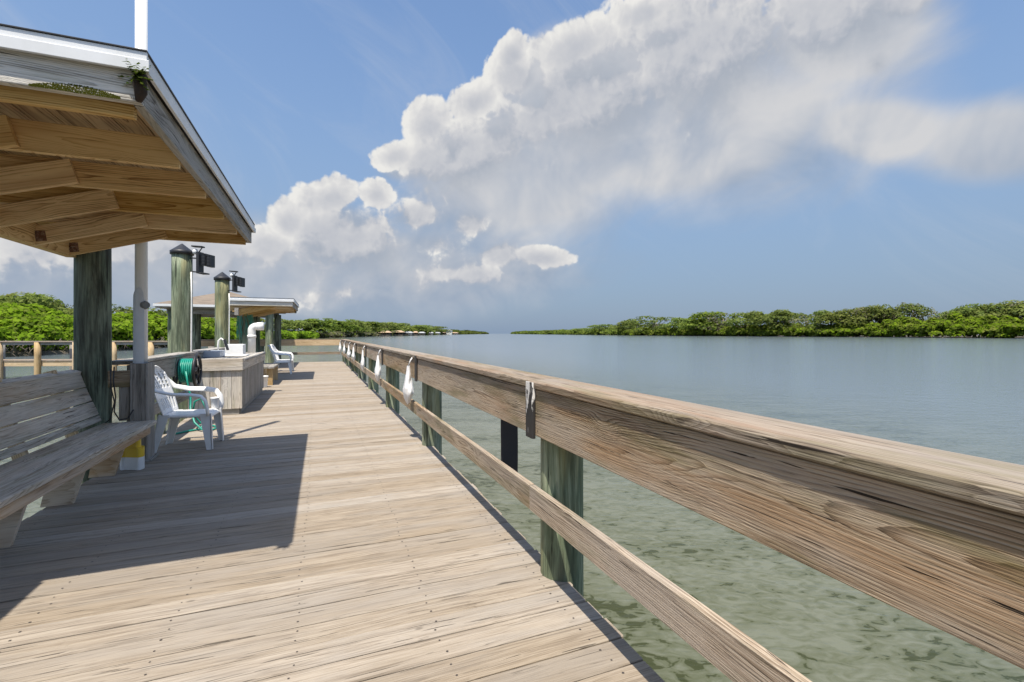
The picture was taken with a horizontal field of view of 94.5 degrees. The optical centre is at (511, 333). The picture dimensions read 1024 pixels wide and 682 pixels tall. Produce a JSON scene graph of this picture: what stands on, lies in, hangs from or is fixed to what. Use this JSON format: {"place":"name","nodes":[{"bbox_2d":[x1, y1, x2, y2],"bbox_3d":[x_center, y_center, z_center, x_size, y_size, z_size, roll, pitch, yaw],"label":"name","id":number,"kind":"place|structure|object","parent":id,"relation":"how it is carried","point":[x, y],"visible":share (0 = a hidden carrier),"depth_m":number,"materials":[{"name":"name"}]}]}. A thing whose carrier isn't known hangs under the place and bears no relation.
{"place":"outdoors","nodes":[
{"label":"outdoors","id":0,"kind":"place"},
{"bbox_2d":[5,335,405,356],"bbox_3d":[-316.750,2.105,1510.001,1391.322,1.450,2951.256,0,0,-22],"label":"shore","id":1,"kind":"structure","parent":0,"point":[55,351],"depth_m":55.16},
{"bbox_2d":[0,295,27,304],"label":"broadleaf tree","id":2,"kind":"object","parent":1,"relation":"on","point":[3,299],"visible":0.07,"depth_m":70.69,"materials":[{"name":"green plant"}]},
{"bbox_2d":[0,292,72,316],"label":"broadleaf tree","id":3,"kind":"object","parent":1,"relation":"on","point":[38,299],"visible":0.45,"depth_m":73.45,"materials":[{"name":"green plant"}]},
{"bbox_2d":[1,291,72,314],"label":"broadleaf tree","id":4,"kind":"object","parent":1,"relation":"on","point":[52,303],"visible":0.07,"depth_m":80.24,"materials":[{"name":"green plant"}]},
{"bbox_2d":[5,337,167,356],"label":"mangrove roots","id":5,"kind":"object","parent":1,"relation":"on","point":[17,352],"visible":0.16,"depth_m":51.27,"materials":[{"name":"brown plant"}]},
{"bbox_2d":[69,304,166,315],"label":"broadleaf tree","id":6,"kind":"object","parent":1,"relation":"on","point":[121,308],"visible":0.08,"depth_m":93.34,"materials":[{"name":"green plant"}]},
{"bbox_2d":[0,302,238,351],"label":"mangrove thicket","id":7,"kind":"object","parent":1,"relation":"on","point":[24,322],"visible":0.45,"depth_m":59.00,"materials":[{"name":"green plant"}]},
{"bbox_2d":[112,309,167,316],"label":"broadleaf tree","id":8,"kind":"object","parent":1,"relation":"on","point":[132,313],"visible":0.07,"depth_m":94.72,"materials":[{"name":"green plant"}]},
{"bbox_2d":[230,317,264,331],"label":"broadleaf tree","id":9,"kind":"object","parent":1,"relation":"on","point":[262,320],"visible":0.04,"depth_m":138.81,"materials":[{"name":"green plant"}]},
{"bbox_2d":[260,330,319,338],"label":"mangrove thicket","id":10,"kind":"object","parent":1,"relation":"on","point":[285,334],"visible":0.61,"depth_m":182.41,"materials":[{"name":"green plant"}]},
{"bbox_2d":[281,318,313,334],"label":"broadleaf tree","id":11,"kind":"object","parent":1,"relation":"on","point":[287,325],"visible":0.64,"depth_m":193.59,"materials":[{"name":"green plant"}]},
{"bbox_2d":[281,318,344,332],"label":"broadleaf tree","id":12,"kind":"object","parent":1,"relation":"on","point":[318,324],"visible":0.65,"depth_m":252.26,"materials":[{"name":"green plant"}]},
{"bbox_2d":[322,319,365,331],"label":"broadleaf tree","id":13,"kind":"object","parent":1,"relation":"on","point":[343,325],"visible":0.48,"depth_m":306.10,"materials":[{"name":"green plant"}]},
{"bbox_2d":[314,331,384,337],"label":"thicket","id":14,"kind":"object","parent":1,"relation":"on","point":[337,334],"visible":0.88,"depth_m":307.49,"materials":[{"name":"green plant"}]},
{"bbox_2d":[341,320,374,332],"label":"broadleaf tree","id":15,"kind":"object","parent":1,"relation":"on","point":[361,324],"visible":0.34,"depth_m":344.69,"materials":[{"name":"green plant"}]},
{"bbox_2d":[353,321,386,332],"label":"broadleaf tree","id":16,"kind":"object","parent":1,"relation":"on","point":[373,324],"visible":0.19,"depth_m":392.28,"materials":[{"name":"green plant"}]},
{"bbox_2d":[372,322,399,332],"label":"broadleaf tree","id":17,"kind":"object","parent":1,"relation":"on","point":[384,327],"visible":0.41,"depth_m":449.92,"materials":[{"name":"green plant"}]},
{"bbox_2d":[383,322,410,331],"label":"broadleaf tree","id":18,"kind":"object","parent":1,"relation":"on","point":[399,327],"visible":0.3,"depth_m":502.43,"materials":[{"name":"green plant"}]},
{"bbox_2d":[397,323,418,330],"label":"broadleaf tree","id":19,"kind":"object","parent":1,"relation":"on","point":[411,329],"visible":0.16,"depth_m":574.63,"materials":[{"name":"green plant"}]},
{"bbox_2d":[408,325,437,331],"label":"broadleaf tree","id":20,"kind":"object","parent":1,"relation":"on","point":[420,327],"visible":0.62,"depth_m":683.90,"materials":[{"name":"green plant"}]},
{"bbox_2d":[427,326,450,332],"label":"broadleaf tree","id":21,"kind":"object","parent":1,"relation":"on","point":[440,327],"visible":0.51,"depth_m":898.53,"materials":[{"name":"green plant"}]},
{"bbox_2d":[264,376,268,387],"bbox_3d":[-6.184,1.190,11.743,0.264,0.280,0.264,0,0,-22],"label":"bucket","id":22,"kind":"object","parent":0,"point":[265,381],"visible":0.48,"depth_m":11.70,"materials":[{"name":"white plastic"}]},
{"bbox_2d":[0,334,1023,681],"bbox_3d":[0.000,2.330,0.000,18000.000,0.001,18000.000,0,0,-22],"label":"water","id":23,"kind":"structure","parent":0,"point":[944,394],"depth_m":10.94,"materials":[{"name":"teal liquid"}]},
{"bbox_2d":[0,341,213,378],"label":"side boardwalk","id":24,"kind":"structure","parent":23,"relation":"in","point":[37,362],"depth_m":23.38,"materials":[{"name":"brown wood"}]},
{"bbox_2d":[0,23,255,483],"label":"shelter","id":25,"kind":"object","parent":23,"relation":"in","point":[98,162],"visible":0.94,"depth_m":3.07,"materials":[{"name":"brown wood"}]},
{"bbox_2d":[105,367,133,422],"bbox_3d":[-3.939,0.609,4.761,0.060,0.560,0.229,0,0,44],"label":"black cable","id":26,"kind":"object","parent":25,"relation":"hanging from","point":[114,405],"visible":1,"depth_m":4.71,"materials":[{"name":"plastic"}]},
{"bbox_2d":[118,61,152,102],"bbox_3d":[-1.607,-1.083,2.004,0.136,0.170,0.141,0,0,-22],"label":"fern","id":27,"kind":"object","parent":25,"relation":"attached to","point":[139,79],"visible":1,"depth_m":2.02,"materials":[{"name":"green plant"}]},
{"bbox_2d":[169,244,193,422],"bbox_3d":[-5.311,1.440,7.623,0.328,5.780,0.328,0,0,-22],"label":"mooring piling","id":28,"kind":"object","parent":23,"relation":"in","point":[181,301],"visible":0.44,"depth_m":7.51,"materials":[{"name":"green wood"}]},
{"bbox_2d":[190,245,214,274],"bbox_3d":[-4.995,-1.185,7.619,0.357,0.461,0.147,0,0,0],"label":"floodlight","id":29,"kind":"object","parent":28,"relation":"attached to","point":[204,259],"visible":1,"depth_m":7.58,"materials":[{"name":"black plastic"}]},
{"bbox_2d":[214,272,230,346],"bbox_3d":[-6.193,1.505,10.124,0.318,5.650,0.318,0,0,-22],"label":"mooring piling","id":30,"kind":"object","parent":23,"relation":"in","point":[222,305],"visible":0.4,"depth_m":10.01,"materials":[{"name":"green wood"}]},
{"bbox_2d":[228,270,244,291],"bbox_3d":[-5.900,-1.115,10.121,0.321,0.461,0.147,0,0,0],"label":"floodlight","id":31,"kind":"object","parent":30,"relation":"attached to","point":[237,281],"visible":1,"depth_m":10.07,"materials":[{"name":"black plastic"}]},
{"bbox_2d":[201,339,339,354],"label":"sandbar","id":32,"kind":"structure","parent":23,"relation":"in","point":[297,342],"depth_m":22.10,"materials":[{"name":"sand"}]},
{"bbox_2d":[378,331,392,335],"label":"boathouse","id":33,"kind":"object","parent":23,"relation":"in","point":[386,333],"visible":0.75,"depth_m":422.95,"materials":[{"name":"grey wood"}]},
{"bbox_2d":[392,330,403,334],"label":"boathouse","id":34,"kind":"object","parent":23,"relation":"in","point":[401,332],"visible":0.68,"depth_m":469.85,"materials":[{"name":"grey wood"}]},
{"bbox_2d":[404,331,413,335],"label":"boathouse","id":35,"kind":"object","parent":23,"relation":"in","point":[409,333],"visible":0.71,"depth_m":518.08,"materials":[{"name":"grey wood"}]},
{"bbox_2d":[371,325,488,335],"bbox_3d":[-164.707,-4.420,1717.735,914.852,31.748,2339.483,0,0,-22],"label":"distant wood","id":36,"kind":"object","parent":23,"relation":"on","point":[466,332],"visible":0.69,"depth_m":1271.19,"materials":[{"name":"green plant"}]},
{"bbox_2d":[510,326,627,334],"bbox_3d":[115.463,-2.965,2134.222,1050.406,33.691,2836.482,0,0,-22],"label":"distant wood","id":37,"kind":"object","parent":23,"relation":"on","point":[609,331],"visible":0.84,"depth_m":933.72,"materials":[{"name":"green plant"}]},
{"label":"deck frame","id":38,"kind":"structure","parent":23,"relation":"in","visible":0},
{"bbox_2d":[0,361,664,681],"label":"deck","id":39,"kind":"structure","parent":38,"relation":"on","point":[336,521],"depth_m":2.64,"materials":[{"name":"brown wood"}]},
{"bbox_2d":[0,370,156,547],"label":"pier bench","id":40,"kind":"object","parent":39,"relation":"on","point":[53,474],"visible":1,"depth_m":3.69,"materials":[{"name":"grey wood"}]},
{"bbox_2d":[120,439,144,469],"bbox_3d":[-3.740,1.179,4.665,0.246,0.297,0.129,0,0,0],"label":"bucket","id":41,"kind":"object","parent":39,"relation":"on","point":[133,457],"visible":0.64,"depth_m":4.61,"materials":[{"name":"plastic"}]},
{"bbox_2d":[108,362,158,461],"bbox_3d":[-3.976,0.818,4.963,0.383,1.025,0.270,0,0,-22],"label":"wooden post box","id":42,"kind":"object","parent":39,"relation":"on","point":[135,383],"visible":0.78,"depth_m":4.91,"materials":[{"name":"grey wood"}]},
{"bbox_2d":[133,0,149,363],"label":"flagpole","id":43,"kind":"object","parent":42,"relation":"on","point":[141,304],"visible":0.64,"depth_m":4.95,"materials":[{"name":"white metal"}]},
{"bbox_2d":[112,347,224,434],"bbox_3d":[-5.461,2.309,8.176,0.301,4.042,6.812,0,0,-22],"label":"pier railing","id":44,"kind":"object","parent":39,"relation":"attached to","point":[165,362],"visible":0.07,"depth_m":6.33,"materials":[{"name":"grey wood"}]},
{"bbox_2d":[155,365,223,452],"bbox_3d":[-3.871,0.851,5.560,0.743,0.956,0.661,0,0,-18],"label":"resin chair","id":45,"kind":"object","parent":39,"relation":"on","point":[171,411],"visible":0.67,"depth_m":5.58,"materials":[{"name":"white plastic"}]},
{"bbox_2d":[210,397,219,408],"bbox_3d":[-3.672,0.857,5.855,0.100,0.142,0.100,0,0,-22],"label":"plastic cup","id":46,"kind":"object","parent":45,"relation":"on","point":[214,402],"visible":1,"depth_m":5.82,"materials":[{"name":"white plastic"}]},
{"bbox_2d":[172,353,215,434],"bbox_3d":[-4.494,0.806,6.707,0.528,1.041,0.900,0,0,-39],"label":"hose reel","id":47,"kind":"object","parent":39,"relation":"on","point":[189,371],"visible":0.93,"depth_m":6.67,"materials":[{"name":"green plastic"}]},
{"bbox_2d":[153,292,298,384],"bbox_3d":[-9.883,1.340,16.515,4.644,5.980,9.621,0,0,-22],"label":"shelter","id":48,"kind":"object","parent":39,"relation":"on","point":[269,310],"visible":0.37,"depth_m":16.51,"materials":[{"name":"brown wood"}]},
{"bbox_2d":[236,314,253,339],"bbox_3d":[-7.526,-0.256,13.362,0.453,0.891,0.452,0,0,-22],"label":"fishing net","id":49,"kind":"object","parent":48,"relation":"hanging from","point":[250,317],"visible":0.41,"depth_m":13.23,"materials":[{"name":"green fabric"}]},
{"bbox_2d":[188,322,265,414],"bbox_3d":[-5.394,0.542,9.158,0.826,1.577,3.270,0,0,-22],"label":"cleaning table","id":50,"kind":"object","parent":39,"relation":"on","point":[237,382],"visible":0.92,"depth_m":7.78,"materials":[{"name":"grey wood"}]},
{"bbox_2d":[203,350,224,357],"bbox_3d":[-5.320,0.355,8.373,0.352,0.111,0.512,0,0,-22],"label":"grey tray","id":51,"kind":"object","parent":50,"relation":"on","point":[213,353],"visible":0.62,"depth_m":8.17,"materials":[{"name":"plastic"}]},
{"bbox_2d":[217,338,228,353],"bbox_3d":[-5.439,0.244,8.944,0.238,0.339,0.232,0,0,23],"label":"white faucet","id":52,"kind":"object","parent":50,"relation":"on","point":[225,344],"visible":0.56,"depth_m":8.92,"materials":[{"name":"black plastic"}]},
{"bbox_2d":[225,344,245,353],"bbox_3d":[-5.478,0.310,9.387,0.312,0.201,0.352,0,0,-22],"label":"plastic tub","id":53,"kind":"object","parent":50,"relation":"on","point":[237,348],"visible":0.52,"depth_m":9.24,"materials":[{"name":"white plastic"}]},
{"bbox_2d":[224,354,248,355],"bbox_3d":[-5.144,0.399,8.767,0.450,0.022,0.400,0,0,-22],"label":"cutting board","id":54,"kind":"object","parent":50,"relation":"on","point":[236,354],"visible":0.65,"depth_m":8.80,"materials":[{"name":"white plastic"}]},
{"bbox_2d":[264,363,279,384],"bbox_3d":[-6.661,1.089,12.872,0.502,0.482,1.750,0,0,-22],"label":"plank bench","id":55,"kind":"object","parent":39,"relation":"on","point":[271,370],"visible":0.56,"depth_m":12.49,"materials":[{"name":"brown wood"}]},
{"bbox_2d":[267,345,291,373],"bbox_3d":[-7.702,0.851,15.704,0.743,0.956,0.661,0,0,-25],"label":"resin chair","id":56,"kind":"object","parent":39,"relation":"on","point":[275,361],"visible":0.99,"depth_m":15.61,"materials":[{"name":"white plastic"}]},
{"bbox_2d":[270,344,293,370],"bbox_3d":[-8.143,0.851,16.724,0.743,0.956,0.661,0,0,-16],"label":"resin chair","id":57,"kind":"object","parent":39,"relation":"on","point":[274,349],"visible":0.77,"depth_m":16.90,"materials":[{"name":"white plastic"}]},
{"bbox_2d":[341,339,1023,681],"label":"pier railing","id":58,"kind":"object","parent":39,"relation":"attached to","point":[933,537],"visible":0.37,"depth_m":1.29,"materials":[{"name":"brown wood"}]},
{"bbox_2d":[347,343,350,357],"bbox_3d":[-5.715,0.583,16.577,0.126,0.574,0.233,0,0,-22],"label":"plastic bag","id":59,"kind":"object","parent":58,"relation":"hanging from","point":[348,353],"visible":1,"depth_m":16.52,"materials":[{"name":"white plastic"}]},
{"bbox_2d":[351,344,354,360],"bbox_3d":[-4.870,0.580,14.548,0.118,0.568,0.213,0,0,-22],"label":"plastic bag","id":60,"kind":"object","parent":58,"relation":"hanging from","point":[353,355],"visible":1,"depth_m":14.49,"materials":[{"name":"white plastic"}]},
{"bbox_2d":[361,346,364,370],"bbox_3d":[-3.679,0.616,11.677,0.104,0.639,0.189,0,0,-22],"label":"plastic bag","id":61,"kind":"object","parent":58,"relation":"hanging from","point":[362,362],"visible":1,"depth_m":11.63,"materials":[{"name":"white plastic"}]},
{"bbox_2d":[374,350,380,381],"bbox_3d":[-2.506,0.602,8.846,0.121,0.612,0.221,0,0,-22],"label":"plastic bag","id":62,"kind":"object","parent":58,"relation":"hanging from","point":[377,370],"visible":1,"depth_m":8.78,"materials":[{"name":"white plastic"}]},
{"bbox_2d":[402,358,413,404],"bbox_3d":[-1.296,0.597,5.934,0.125,0.602,0.231,0,0,-22],"label":"plastic bag","id":63,"kind":"object","parent":58,"relation":"hanging from","point":[408,390],"visible":1,"depth_m":5.88,"materials":[{"name":"white plastic"}]},
{"bbox_2d":[501,419,517,471],"bbox_3d":[-0.018,0.660,3.277,0.128,0.660,0.014,0,0,-22],"label":"rubber flap","id":64,"kind":"object","parent":58,"relation":"hanging from","point":[509,444],"visible":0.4,"depth_m":3.27,"materials":[{"name":"black rubber"}]},
{"bbox_2d":[0,0,1023,333],"label":"sky","id":65,"kind":"structure","parent":0,"point":[490,166],"materials":[{"name":"blue"}]},
{"bbox_2d":[561,334,1023,337],"bbox_3d":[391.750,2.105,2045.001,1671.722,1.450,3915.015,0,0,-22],"label":"shore","id":66,"kind":"structure","parent":0,"point":[946,336],"depth_m":319.17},
{"bbox_2d":[568,328,591,331],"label":"broadleaf tree","id":67,"kind":"object","parent":66,"relation":"on","point":[576,329],"visible":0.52,"depth_m":988.11,"materials":[{"name":"green plant"}]},
{"bbox_2d":[583,324,612,334],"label":"broadleaf tree","id":68,"kind":"object","parent":66,"relation":"on","point":[599,326],"visible":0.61,"depth_m":790.17,"materials":[{"name":"green plant"}]},
{"bbox_2d":[609,320,644,330],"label":"broadleaf tree","id":69,"kind":"object","parent":66,"relation":"on","point":[618,326],"visible":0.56,"depth_m":642.75,"materials":[{"name":"green plant"}]},
{"bbox_2d":[623,316,675,331],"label":"broadleaf tree","id":70,"kind":"object","parent":66,"relation":"on","point":[653,324],"visible":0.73,"depth_m":563.34,"materials":[{"name":"green plant"}]},
{"bbox_2d":[659,317,689,328],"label":"broadleaf tree","id":71,"kind":"object","parent":66,"relation":"on","point":[677,321],"visible":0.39,"depth_m":507.00,"materials":[{"name":"green plant"}]},
{"bbox_2d":[677,311,729,330],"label":"broadleaf tree","id":72,"kind":"object","parent":66,"relation":"on","point":[695,320],"visible":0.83,"depth_m":456.49,"materials":[{"name":"green plant"}]},
{"bbox_2d":[695,313,730,330],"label":"broadleaf tree","id":73,"kind":"object","parent":66,"relation":"on","point":[716,320],"visible":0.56,"depth_m":443.28,"materials":[{"name":"green plant"}]},
{"bbox_2d":[722,312,773,329],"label":"broadleaf tree","id":74,"kind":"object","parent":66,"relation":"on","point":[738,320],"visible":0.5,"depth_m":412.30,"materials":[{"name":"green plant"}]},
{"bbox_2d":[745,309,798,328],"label":"broadleaf tree","id":75,"kind":"object","parent":66,"relation":"on","point":[755,315],"visible":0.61,"depth_m":381.18,"materials":[{"name":"green plant"}]},
{"bbox_2d":[759,312,811,329],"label":"broadleaf tree","id":76,"kind":"object","parent":66,"relation":"on","point":[773,317],"visible":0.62,"depth_m":377.17,"materials":[{"name":"green plant"}]},
{"bbox_2d":[787,315,828,328],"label":"broadleaf tree","id":77,"kind":"object","parent":66,"relation":"on","point":[792,320],"visible":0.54,"depth_m":358.34,"materials":[{"name":"green plant"}]},
{"bbox_2d":[620,311,1023,337],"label":"mangrove thicket","id":78,"kind":"object","parent":66,"relation":"on","point":[992,326],"visible":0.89,"depth_m":291.31,"materials":[{"name":"green plant"}]},
{"bbox_2d":[803,310,846,328],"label":"broadleaf tree","id":79,"kind":"object","parent":66,"relation":"on","point":[819,313],"visible":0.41,"depth_m":343.82,"materials":[{"name":"green plant"}]},
{"bbox_2d":[815,307,878,325],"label":"broadleaf tree","id":80,"kind":"object","parent":66,"relation":"on","point":[832,317],"visible":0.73,"depth_m":325.22,"materials":[{"name":"green plant"}]},
{"bbox_2d":[844,307,891,322],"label":"broadleaf tree","id":81,"kind":"object","parent":66,"relation":"on","point":[858,309],"visible":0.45,"depth_m":315.64,"materials":[{"name":"green plant"}]},
{"bbox_2d":[848,304,908,336],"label":"broadleaf tree","id":82,"kind":"object","parent":66,"relation":"on","point":[877,308],"visible":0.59,"depth_m":312.18,"materials":[{"name":"green plant"}]},
{"bbox_2d":[867,303,932,320],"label":"broadleaf tree","id":83,"kind":"object","parent":66,"relation":"on","point":[910,309],"visible":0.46,"depth_m":302.85,"materials":[{"name":"green plant"}]},
{"bbox_2d":[884,302,937,336],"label":"broadleaf tree","id":84,"kind":"object","parent":66,"relation":"on","point":[913,311],"visible":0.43,"depth_m":304.06,"materials":[{"name":"green plant"}]},
{"bbox_2d":[911,312,948,336],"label":"broadleaf tree","id":85,"kind":"object","parent":66,"relation":"on","point":[930,315],"visible":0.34,"depth_m":301.62,"materials":[{"name":"green plant"}]},
{"bbox_2d":[932,310,971,336],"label":"broadleaf tree","id":86,"kind":"object","parent":66,"relation":"on","point":[943,314],"visible":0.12,"depth_m":293.51,"materials":[{"name":"green plant"}]},
{"bbox_2d":[946,303,1007,336],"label":"broadleaf tree","id":87,"kind":"object","parent":66,"relation":"on","point":[974,306],"visible":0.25,"depth_m":283.79,"materials":[{"name":"green plant"}]},
{"bbox_2d":[952,306,1005,336],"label":"broadleaf tree","id":88,"kind":"object","parent":66,"relation":"on","point":[965,309],"visible":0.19,"depth_m":285.25,"materials":[{"name":"green plant"}]},
{"bbox_2d":[964,300,1023,319],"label":"broadleaf tree","id":89,"kind":"object","parent":66,"relation":"on","point":[998,313],"visible":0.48,"depth_m":273.36,"materials":[{"name":"green plant"}]},
{"bbox_2d":[985,302,1022,336],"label":"broadleaf tree","id":90,"kind":"object","parent":66,"relation":"on","point":[1012,305],"visible":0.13,"depth_m":270.68,"materials":[{"name":"green plant"}]},
{"bbox_2d":[994,302,1023,319],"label":"broadleaf tree","id":91,"kind":"object","parent":66,"relation":"on","point":[1012,311],"visible":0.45,"depth_m":266.56,"materials":[{"name":"green plant"}]}
]}

